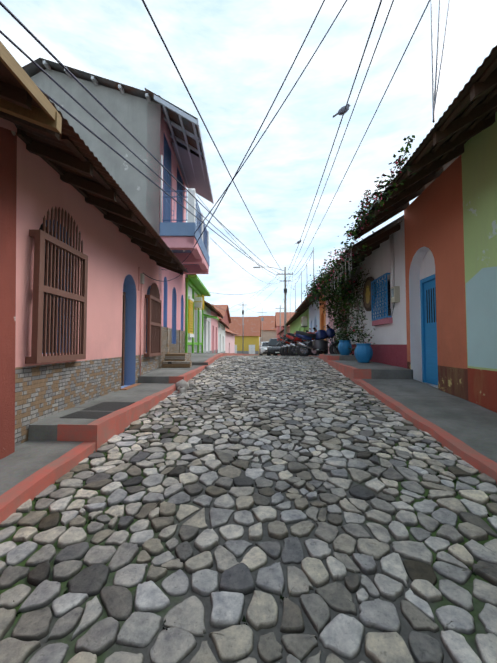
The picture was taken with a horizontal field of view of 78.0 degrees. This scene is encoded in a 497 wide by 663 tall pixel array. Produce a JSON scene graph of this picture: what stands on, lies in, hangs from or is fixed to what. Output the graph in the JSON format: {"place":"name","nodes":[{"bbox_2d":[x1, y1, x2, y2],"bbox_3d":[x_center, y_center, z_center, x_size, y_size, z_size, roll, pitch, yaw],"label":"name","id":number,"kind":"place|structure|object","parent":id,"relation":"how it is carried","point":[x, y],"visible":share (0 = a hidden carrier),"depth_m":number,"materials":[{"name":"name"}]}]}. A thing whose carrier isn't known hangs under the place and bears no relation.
{"place":"outdoors","nodes":[
{"label":"outdoors","id":0,"kind":"place"},
{"bbox_2d":[15,136,158,446],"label":"house wall","id":1,"kind":"structure","parent":0,"point":[116,258],"depth_m":4.18,"materials":[{"name":"pink paint"}]},
{"bbox_2d":[0,111,182,274],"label":"roof","id":2,"kind":"structure","parent":1,"relation":"attached to","point":[150,246],"depth_m":3.72,"materials":[{"name":"brown wood"}]},
{"bbox_2d":[12,92,188,272],"bbox_3d":[-3.207,-2.257,5.114,3.769,1.270,5.922,0,-2,4],"label":"pink roof sheet","id":3,"kind":"object","parent":2,"relation":"on","point":[67,129],"visible":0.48,"depth_m":3.24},
{"bbox_2d":[25,207,87,363],"bbox_3d":[-2.226,-0.560,3.650,0.120,1.818,0.960,0,-2,0],"label":"window grille","id":4,"kind":"object","parent":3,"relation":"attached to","point":[41,238],"visible":1,"depth_m":3.54,"materials":[{"name":"brown wood"}]},
{"bbox_2d":[144,283,161,356],"bbox_3d":[-2.253,-0.298,7.282,0.120,1.753,0.920,0,-2,0],"label":"pink house grille","id":5,"kind":"object","parent":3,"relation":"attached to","point":[154,309],"visible":1,"depth_m":7.19,"materials":[{"name":"brown wood"}]},
{"bbox_2d":[121,292,125,385],"bbox_3d":[-2.548,-0.017,5.938,0.110,2.180,0.700,0,-2,0],"label":"door frame","id":6,"kind":"structure","parent":1,"relation":"in","point":[123,339],"depth_m":6.16,"materials":[{"name":"blue wood"}]},
{"bbox_2d":[138,267,143,375],"bbox_3d":[-2.274,-0.130,6.465,0.078,2.450,0.184,0,-2,4],"label":"drainpipe","id":7,"kind":"object","parent":1,"relation":"attached to","point":[141,278],"visible":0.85,"depth_m":6.48,"materials":[{"name":"metal"}]},
{"bbox_2d":[39,224,146,352],"bbox_3d":[-2.537,-0.406,5.463,0.045,1.720,4.440,0,-2,0],"label":"pink house window","id":8,"kind":"structure","parent":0,"point":[41,227],"depth_m":3.86,"materials":[{"name":"wood"}]},
{"bbox_2d":[30,69,163,365],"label":"house wall","id":9,"kind":"structure","parent":0,"point":[130,113],"depth_m":8.06,"materials":[{"name":"grey paint"}]},
{"bbox_2d":[22,58,158,100],"bbox_3d":[-5.955,-5.750,9.751,7.599,2.450,4.323,0,-2,4],"label":"roof edge","id":10,"kind":"object","parent":9,"relation":"on","point":[31,69],"visible":0.19,"depth_m":8.03,"materials":[{"name":"grey metal"}]},
{"bbox_2d":[43,60,150,101],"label":"two storey purlin ends","id":11,"kind":"object","parent":9,"relation":"attached to","point":[93,78],"visible":0.75,"depth_m":7.98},
{"bbox_2d":[160,155,162,221],"bbox_3d":[-2.288,-3.743,8.064,0.060,1.800,0.060,0,-2,4],"label":"door frame","id":12,"kind":"object","parent":9,"relation":"attached to","point":[161,183],"visible":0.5,"depth_m":8.04,"materials":[{"name":"wood"}]},
{"bbox_2d":[146,104,185,368],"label":"house wall","id":13,"kind":"structure","parent":9,"relation":"attached to","point":[177,284],"depth_m":9.16,"materials":[{"name":"pink paint"}]},
{"bbox_2d":[163,135,182,221],"bbox_3d":[-2.370,-4.146,9.701,0.018,2.700,2.700,0,-2,0],"label":"balcony door","id":14,"kind":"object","parent":13,"relation":"attached to","point":[167,166],"visible":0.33,"depth_m":9.07,"materials":[{"name":"wood"}]},
{"bbox_2d":[172,289,174,342],"bbox_3d":[-2.408,-0.506,9.632,0.085,1.740,0.560,0,-2,0],"label":"door","id":15,"kind":"structure","parent":13,"relation":"attached to","point":[173,307],"depth_m":9.72,"materials":[{"name":"blue paint"}]},
{"bbox_2d":[145,88,203,159],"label":"rafters","id":16,"kind":"object","parent":13,"relation":"attached to","point":[174,118],"visible":0.15,"depth_m":8.43,"materials":[{"name":"grey wood"}]},
{"bbox_2d":[154,95,213,203],"bbox_3d":[-1.798,-5.414,9.653,1.272,1.130,3.770,0,-2,4],"label":"roof overhang","id":17,"kind":"object","parent":16,"relation":"on","point":[194,171],"visible":1,"depth_m":9.38,"materials":[{"name":"grey metal"}]},
{"bbox_2d":[159,188,209,273],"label":"balcony","id":18,"kind":"structure","parent":13,"relation":"attached to","point":[178,238],"depth_m":8.06,"materials":[{"name":"pink paint"}]},
{"bbox_2d":[162,190,207,249],"bbox_3d":[-1.879,-3.248,9.628,0.842,0.801,3.144,0,-2,0],"label":"balcony railing","id":19,"kind":"object","parent":18,"relation":"on","point":[205,236],"visible":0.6,"depth_m":8.45,"materials":[{"name":"metal"}]},
{"bbox_2d":[185,275,201,352],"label":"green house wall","id":20,"kind":"structure","parent":0,"point":[195,327],"depth_m":14.09,"materials":[{"name":"paint"}]},
{"bbox_2d":[185,275,210,352],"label":"house trim","id":21,"kind":"structure","parent":20,"relation":"attached to","point":[194,283],"depth_m":12.73,"materials":[{"name":"green paint"}]},
{"bbox_2d":[203,304,210,352],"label":"facade","id":22,"kind":"structure","parent":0,"point":[207,334],"depth_m":17.46,"materials":[{"name":"white paint"}]},
{"bbox_2d":[204,302,216,313],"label":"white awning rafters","id":23,"kind":"object","parent":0,"point":[210,307],"visible":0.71,"depth_m":17.37,"materials":[{"name":"wood"}]},
{"bbox_2d":[211,311,217,352],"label":"house","id":24,"kind":"structure","parent":0,"point":[214,335],"depth_m":21.86,"materials":[{"name":"pink paint"}]},
{"bbox_2d":[218,322,224,352],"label":"house","id":25,"kind":"structure","parent":0,"point":[221,338],"depth_m":28.06,"materials":[{"name":"white paint"}]},
{"bbox_2d":[225,332,234,352],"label":"house","id":26,"kind":"structure","parent":0,"point":[229,343],"depth_m":41.17,"materials":[{"name":"pink paint"}]},
{"bbox_2d":[0,355,496,662],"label":"road base","id":27,"kind":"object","parent":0,"point":[407,628],"depth_m":1.57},
{"bbox_2d":[175,365,211,392],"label":"rocks","id":28,"kind":"object","parent":27,"relation":"on","point":[182,386],"visible":0.71,"depth_m":5.86,"materials":[{"name":"grey stone"}]},
{"bbox_2d":[0,353,496,523],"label":"sidewalks and kerbs","id":29,"kind":"object","parent":27,"relation":"on","point":[41,459],"visible":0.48,"depth_m":3.60,"materials":[{"name":"concrete"}]},
{"bbox_2d":[0,127,16,458],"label":"oxblood house buttress","id":30,"kind":"structure","parent":29,"relation":"on","point":[8,165],"depth_m":2.85,"materials":[{"name":"red paint"}]},
{"bbox_2d":[0,118,16,131],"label":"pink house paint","id":31,"kind":"object","parent":30,"relation":"on","point":[7,124],"depth_m":2.89,"materials":[{"name":"pink paint"}]},
{"bbox_2d":[0,41,61,133],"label":"roof eave","id":32,"kind":"object","parent":30,"relation":"on","point":[22,96],"visible":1,"depth_m":2.12,"materials":[{"name":"beige wood"}]},
{"bbox_2d":[60,402,134,418],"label":"slab","id":33,"kind":"structure","parent":29,"relation":"on","point":[98,411],"depth_m":3.80,"materials":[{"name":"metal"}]},
{"bbox_2d":[120,383,141,389],"bbox_3d":[-2.243,1.065,5.885,0.120,0.035,0.800,0,-2,0],"label":"door sill","id":34,"kind":"structure","parent":29,"relation":"on","point":[129,387],"depth_m":5.83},
{"bbox_2d":[162,328,191,367],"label":"steps","id":35,"kind":"structure","parent":29,"relation":"on","point":[177,360],"depth_m":8.55,"materials":[{"name":"tile"}]},
{"bbox_2d":[57,356,370,451],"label":"kerb paint ends","id":36,"kind":"object","parent":29,"relation":"on","point":[81,433],"visible":0.56,"depth_m":3.15,"materials":[{"name":"red paint"}]},
{"bbox_2d":[235,336,259,353],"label":"yellow house walls","id":37,"kind":"structure","parent":29,"relation":"on","point":[251,344],"depth_m":59.05,"materials":[{"name":"yellow paint"}]},
{"bbox_2d":[230,317,260,336],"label":"tiled roof","id":38,"kind":"structure","parent":37,"relation":"on","point":[252,326],"depth_m":60.86,"materials":[{"name":"orange tile"}]},
{"bbox_2d":[338,340,351,354],"bbox_3d":[3.136,0.526,9.986,0.457,0.483,0.457,0,-2,4],"label":"blue pot","id":39,"kind":"object","parent":29,"relation":"on","point":[343,346],"visible":1,"depth_m":9.83,"materials":[{"name":"ceramic"}]},
{"bbox_2d":[354,343,372,362],"bbox_3d":[3.160,0.588,8.428,0.497,0.525,0.497,0,-2,4],"label":"blue pot","id":40,"kind":"object","parent":29,"relation":"on","point":[363,352],"visible":0.98,"depth_m":8.26,"materials":[{"name":"ceramic"}]},
{"bbox_2d":[337,217,406,367],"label":"house wall","id":41,"kind":"structure","parent":29,"relation":"on","point":[389,347],"depth_m":7.84,"materials":[{"name":"white paint"}]},
{"bbox_2d":[363,277,375,310],"bbox_3d":[3.521,-1.093,8.976,0.078,1.000,1.000,0,-2,4],"label":"round wall sign","id":42,"kind":"object","parent":41,"relation":"attached to","point":[367,297],"visible":0.81,"depth_m":8.94,"materials":[{"name":"yellow wood"}]},
{"bbox_2d":[372,282,392,325],"bbox_3d":[3.594,-0.785,8.056,0.320,1.210,1.180,0,-2,4],"label":"window sill","id":43,"kind":"structure","parent":41,"relation":"in","point":[382,321],"depth_m":8.00,"materials":[{"name":"pink paint"}]},
{"bbox_2d":[371,273,391,320],"bbox_3d":[3.472,-0.870,8.067,0.125,1.108,1.112,0,-2,4],"label":"window grille","id":44,"kind":"object","parent":43,"relation":"attached to","point":[377,299],"visible":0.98,"depth_m":7.99,"materials":[{"name":"blue metal"}]},
{"bbox_2d":[390,234,399,313],"bbox_3d":[3.420,-1.394,7.261,0.125,2.058,0.402,0,-2,4],"label":"electric meter","id":45,"kind":"object","parent":41,"relation":"attached to","point":[395,294],"visible":0.92,"depth_m":7.32,"materials":[{"name":"beige metal"}]},
{"bbox_2d":[404,155,467,400],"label":"house wall","id":46,"kind":"structure","parent":29,"relation":"on","point":[433,228],"depth_m":5.32,"materials":[{"name":"orange paint"}]},
{"bbox_2d":[420,274,437,384],"bbox_3d":[3.587,-0.030,5.985,0.080,2.110,0.710,0,-2,4],"label":"door","id":47,"kind":"structure","parent":46,"relation":"in","point":[429,330],"depth_m":6.09,"materials":[{"name":"blue wood"}]},
{"bbox_2d":[461,112,496,412],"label":"house wall","id":48,"kind":"structure","parent":29,"relation":"on","point":[479,172],"depth_m":4.36,"materials":[{"name":"green paint"}]},
{"bbox_2d":[311,45,496,292],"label":"roof sheets","id":49,"kind":"object","parent":48,"relation":"on","point":[445,166],"visible":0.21,"depth_m":3.87,"materials":[{"name":"brown metal"}]},
{"bbox_2d":[330,248,351,288],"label":"icicle fairy lights","id":50,"kind":"object","parent":49,"relation":"hanging from","point":[341,267],"visible":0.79,"depth_m":7.58,"materials":[{"name":"white plastic"}]},
{"bbox_2d":[302,135,415,354],"bbox_3d":[2.949,-0.912,8.960,2.007,3.664,10.109,0,-2,4],"label":"vine","id":51,"kind":"object","parent":49,"relation":"on","point":[342,284],"depth_m":9.15,"materials":[{"name":"green plant"}]},
{"bbox_2d":[312,49,496,292],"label":"roof eave","id":52,"kind":"object","parent":49,"relation":"attached to","point":[472,111],"visible":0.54,"depth_m":4.10,"materials":[{"name":"brown wood"}]},
{"bbox_2d":[466,266,496,368],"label":"light blue patch","id":53,"kind":"object","parent":48,"relation":"attached to","point":[481,299],"visible":1,"depth_m":4.32,"materials":[{"name":"blue paint"}]},
{"bbox_3d":[-3.641,-2.268,17.772,3.764,1.968,4.135,0,-2,4],"label":"house with white awning","id":54,"kind":"object","parent":29,"relation":"on","visible":0},
{"bbox_2d":[204,314,218,319],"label":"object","id":55,"kind":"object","parent":54,"relation":"attached to","point":[211,317],"visible":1,"depth_m":16.37,"materials":[{"name":"paint"}]},
{"bbox_2d":[0,356,496,662],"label":"road cobblestones","id":56,"kind":"structure","parent":27,"relation":"on","point":[342,635],"depth_m":1.87,"materials":[{"name":"grey stone"}]},
{"bbox_2d":[8,359,492,629],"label":"road moss tufts","id":57,"kind":"object","parent":27,"relation":"on","point":[281,597],"visible":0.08,"depth_m":2.31,"materials":[{"name":"green plant"}]},
{"bbox_2d":[242,267,292,353],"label":"utility poles","id":58,"kind":"object","parent":27,"relation":"on","point":[284,308],"visible":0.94,"depth_m":36.03,"materials":[{"name":"concrete"}]},
{"bbox_2d":[0,0,449,311],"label":"overhead wires","id":59,"kind":"object","parent":58,"relation":"hanging from","point":[434,95],"visible":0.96,"depth_m":5.89,"materials":[{"name":"black"}]},
{"bbox_2d":[333,104,350,117],"bbox_3d":[2.601,-6.166,8.552,0.493,0.289,0.175,0,-2,8],"label":"pigeon","id":60,"kind":"object","parent":59,"relation":"attached to","point":[341,111],"visible":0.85,"depth_m":8.50,"materials":[{"name":"grey"}]},
{"bbox_2d":[260,330,275,354],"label":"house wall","id":61,"kind":"structure","parent":27,"relation":"on","point":[268,335],"depth_m":74.85,"materials":[{"name":"beige paint"}]},
{"bbox_2d":[259,316,275,329],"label":"yellow house roof","id":62,"kind":"structure","parent":61,"relation":"on","point":[268,323],"depth_m":76.61,"materials":[{"name":"tile"}]},
{"bbox_2d":[259,342,277,355],"bbox_3d":[1.744,1.531,27.080,1.655,1.272,3.560,0,-2,4],"label":"white hatchback car","id":63,"kind":"object","parent":27,"relation":"on","point":[263,348],"visible":0.52,"depth_m":26.09,"materials":[{"name":"white paint"}]},
{"bbox_2d":[266,338,282,355],"bbox_3d":[2.154,1.181,22.857,1.682,1.332,3.742,0,-2,4],"label":"dark suv","id":64,"kind":"object","parent":27,"relation":"on","point":[272,348],"visible":0.48,"depth_m":21.42,"materials":[{"name":"grey paint"}]},
{"bbox_2d":[275,338,285,355],"bbox_3d":[2.443,0.758,17.355,1.960,1.392,0.775,2,-3,-42],"label":"motorbike","id":65,"kind":"object","parent":27,"relation":"on","point":[278,339],"visible":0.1,"depth_m":17.02,"materials":[{"name":"grey paint"}]},
{"bbox_2d":[276,326,287,354],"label":"red gable walls","id":66,"kind":"structure","parent":27,"relation":"on","point":[278,330],"depth_m":61.79,"materials":[{"name":"paint"}]},
{"bbox_2d":[277,337,306,355],"bbox_3d":[2.422,0.644,15.870,1.960,1.392,0.775,2,-3,-36],"label":"motorbike","id":67,"kind":"object","parent":27,"relation":"on","point":[283,347],"visible":0.23,"depth_m":15.58,"materials":[{"name":"red paint"}]},
{"bbox_2d":[279,328,317,355],"bbox_3d":[2.415,0.538,14.471,1.960,1.392,0.775,2,-3,-36],"label":"motorbike","id":68,"kind":"object","parent":27,"relation":"on","point":[284,337],"visible":0.27,"depth_m":14.26,"materials":[{"name":"black paint"}]},
{"bbox_2d":[283,325,327,355],"bbox_3d":[2.451,0.432,13.081,1.960,1.392,0.775,1,-3,-30],"label":"motorbike","id":69,"kind":"object","parent":27,"relation":"on","point":[292,350],"visible":0.5,"depth_m":12.93,"materials":[{"name":"red paint"}]},
{"bbox_2d":[291,322,338,356],"bbox_3d":[2.640,0.344,11.789,1.960,1.392,0.775,1,-3,-20],"label":"motorbike","id":70,"kind":"object","parent":27,"relation":"on","point":[319,342],"visible":0.92,"depth_m":11.70,"materials":[{"name":"blue paint"}]},
{"bbox_2d":[0,0,496,316],"label":"sky","id":71,"kind":"structure","parent":0,"point":[233,58],"materials":[{"name":"white"}]},
{"bbox_2d":[275,312,294,327],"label":"red gable roof","id":72,"kind":"structure","parent":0,"point":[277,317],"depth_m":64.62,"materials":[{"name":"tile"}]},
{"bbox_2d":[281,327,289,336],"bbox_3d":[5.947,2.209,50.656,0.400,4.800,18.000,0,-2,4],"label":"window","id":73,"kind":"structure","parent":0,"point":[288,331],"depth_m":41.77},
{"bbox_2d":[290,309,308,353],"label":"building wall","id":74,"kind":"structure","parent":0,"point":[295,325],"depth_m":29.19,"materials":[{"name":"green paint"}]},
{"bbox_2d":[283,307,308,327],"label":"greenhouse rafters","id":75,"kind":"object","parent":74,"relation":"attached to","point":[296,316],"visible":0.79,"depth_m":26.21,"materials":[{"name":"brown wood"}]},
{"bbox_2d":[309,300,319,340],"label":"building wall","id":76,"kind":"structure","parent":0,"point":[314,318],"depth_m":19.88,"materials":[{"name":"white paint"}]},
{"bbox_2d":[295,300,315,313],"bbox_3d":[3.792,-1.696,20.265,1.040,0.630,4.250,0,-2,4],"label":"roof","id":77,"kind":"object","parent":76,"relation":"attached to","point":[303,307],"visible":0.65,"depth_m":20.65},
{"bbox_2d":[319,295,325,353],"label":"building wall","id":78,"kind":"structure","parent":0,"point":[322,319],"depth_m":17.26,"materials":[{"name":"orange paint"}]},
{"bbox_2d":[326,290,336,353],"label":"building wall","id":79,"kind":"structure","parent":0,"point":[328,319],"depth_m":15.09,"materials":[{"name":"paint"}]},
{"label":"terrain","id":80,"kind":"structure","parent":0,"visible":0},
{"bbox_2d":[219,310,228,329],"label":"red barn walls","id":81,"kind":"structure","parent":80,"relation":"on","point":[225,320],"depth_m":45.41,"materials":[{"name":"paint"}]},
{"bbox_2d":[213,305,230,322],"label":"tiled roof","id":82,"kind":"structure","parent":81,"relation":"on","point":[224,308],"depth_m":43.59,"materials":[{"name":"orange tile"}]},
{"bbox_3d":[6.033,-2.055,32.123,4.000,2.221,19.300,0,-2,4],"label":"green house","id":83,"kind":"object","parent":80,"relation":"on","visible":0},
{"bbox_2d":[301,316,306,326],"bbox_3d":[4.322,-0.741,23.903,0.400,0.800,1.000,0,-2,4],"label":"window","id":84,"kind":"structure","parent":83,"relation":"on","point":[303,321],"depth_m":23.41,"materials":[{"name":"white"}]},
{"bbox_2d":[295,247,313,309],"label":"poles","id":85,"kind":"object","parent":83,"relation":"attached to","point":[301,281],"visible":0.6,"depth_m":19.21,"materials":[{"name":"grey metal"}]},
{"bbox_3d":[-3.660,-2.573,13.631,3.699,1.101,4.626,0,-2,4],"label":"green house","id":86,"kind":"object","parent":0,"visible":0},
{"bbox_2d":[188,295,203,337],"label":"green house signs and ac","id":87,"kind":"object","parent":86,"relation":"attached to","point":[198,301],"visible":0.9,"depth_m":12.39,"materials":[{"name":"yellow paint"}]}
]}

